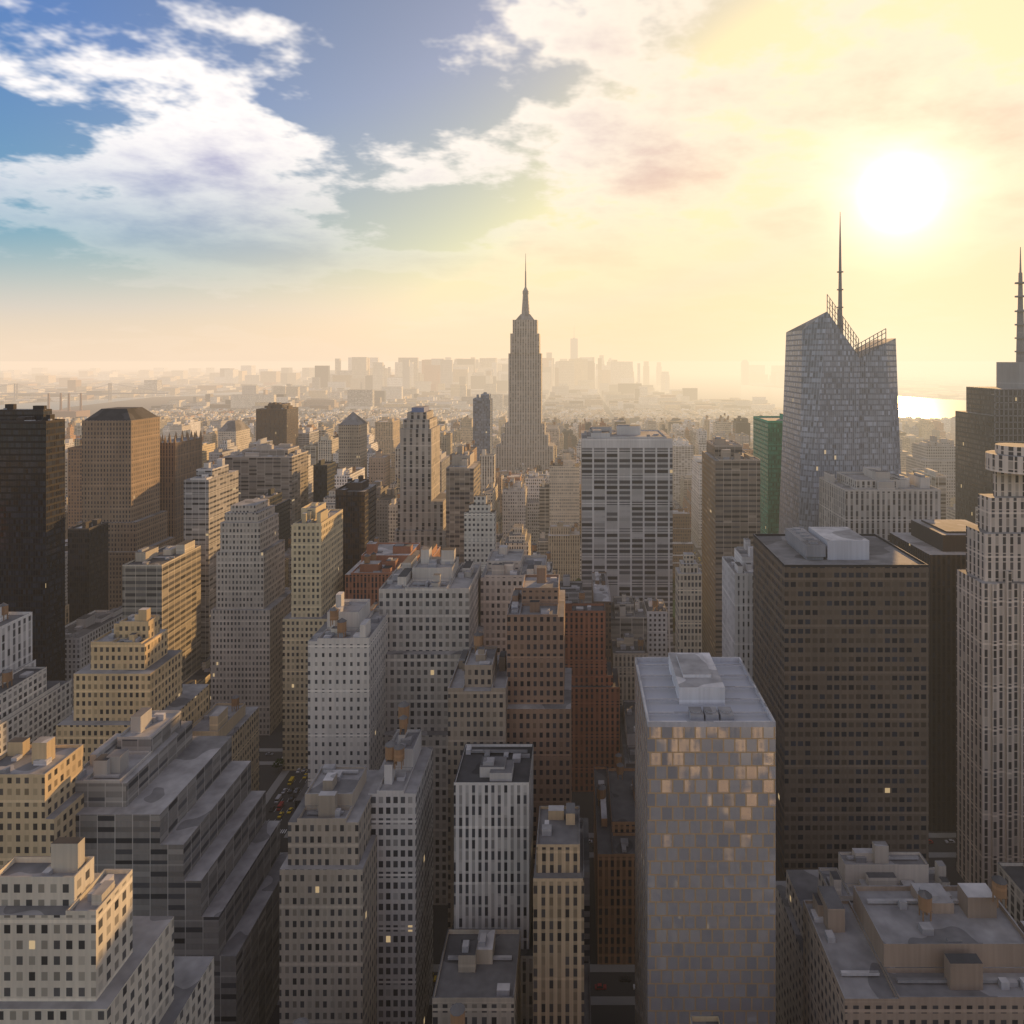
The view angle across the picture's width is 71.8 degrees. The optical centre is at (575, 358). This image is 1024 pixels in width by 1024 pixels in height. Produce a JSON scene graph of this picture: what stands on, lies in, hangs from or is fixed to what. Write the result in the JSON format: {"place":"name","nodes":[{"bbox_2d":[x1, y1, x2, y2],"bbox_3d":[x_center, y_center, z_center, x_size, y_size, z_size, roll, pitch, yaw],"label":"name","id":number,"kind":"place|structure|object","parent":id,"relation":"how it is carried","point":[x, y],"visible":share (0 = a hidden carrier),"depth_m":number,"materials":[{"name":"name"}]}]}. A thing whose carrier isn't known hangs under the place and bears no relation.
{"place":"outdoors","nodes":[
{"label":"outdoors","id":0,"kind":"place"},
{"bbox_2d":[0,369,965,418],"bbox_3d":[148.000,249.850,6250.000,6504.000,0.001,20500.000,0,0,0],"label":"water","id":1,"kind":"structure","parent":0,"point":[714,384],"depth_m":4872.49,"materials":[{"name":"grey liquid"}]},
{"bbox_2d":[0,361,1015,1023],"bbox_3d":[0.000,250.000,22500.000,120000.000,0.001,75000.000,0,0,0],"label":"ground","id":2,"kind":"structure","parent":0,"point":[610,981],"depth_m":470.46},
{"bbox_2d":[0,374,655,417],"bbox_3d":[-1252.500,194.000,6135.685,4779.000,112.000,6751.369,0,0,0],"label":"bridges","id":3,"kind":"structure","parent":2,"relation":"on","point":[68,412],"depth_m":2814.12,"materials":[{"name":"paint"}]},
{"bbox_2d":[272,574,674,767],"bbox_3d":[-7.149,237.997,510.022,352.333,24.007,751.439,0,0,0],"label":"street","id":4,"kind":"structure","parent":2,"relation":"on","point":[280,759],"depth_m":616.18,"materials":[{"name":"grey asphalt"}]},
{"bbox_2d":[0,365,995,403],"bbox_3d":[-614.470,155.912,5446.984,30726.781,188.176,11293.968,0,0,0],"label":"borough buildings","id":5,"kind":"structure","parent":2,"relation":"on","point":[210,380],"depth_m":6393.00,"materials":[{"name":"beige"}]},
{"bbox_2d":[55,357,954,469],"bbox_3d":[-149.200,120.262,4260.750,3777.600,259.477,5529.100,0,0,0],"label":"distant buildings","id":6,"kind":"structure","parent":2,"relation":"on","point":[375,395],"depth_m":3425.80,"materials":[{"name":"beige concrete"}]},
{"bbox_2d":[0,216,1023,1023],"bbox_3d":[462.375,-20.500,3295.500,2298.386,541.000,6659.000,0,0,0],"label":"buildings","id":7,"kind":"structure","parent":2,"relation":"on","point":[862,608],"depth_m":302.50,"materials":[{"name":"grey concrete"}]},
{"bbox_2d":[259,535,955,1004],"bbox_3d":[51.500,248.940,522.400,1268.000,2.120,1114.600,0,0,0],"label":"street","id":8,"kind":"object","parent":2,"relation":"on","point":[593,967],"visible":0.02,"depth_m":356.00,"materials":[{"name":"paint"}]},
{"bbox_2d":[673,593,674,643],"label":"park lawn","id":9,"kind":"structure","parent":2,"relation":"on","point":[674,615],"depth_m":697.44,"materials":[{"name":"paint"}]},
{"bbox_2d":[0,0,1023,360],"label":"sky","id":10,"kind":"structure","parent":0,"point":[181,180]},
{"bbox_2d":[635,662,775,1023],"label":"skyscraper","id":11,"kind":"structure","parent":0,"point":[705,870],"depth_m":212.00,"materials":[{"name":"grey glass"}]},
{"bbox_2d":[635,653,775,726],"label":"roof plant","id":12,"kind":"object","parent":11,"relation":"attached to","point":[696,678],"visible":1,"depth_m":226.25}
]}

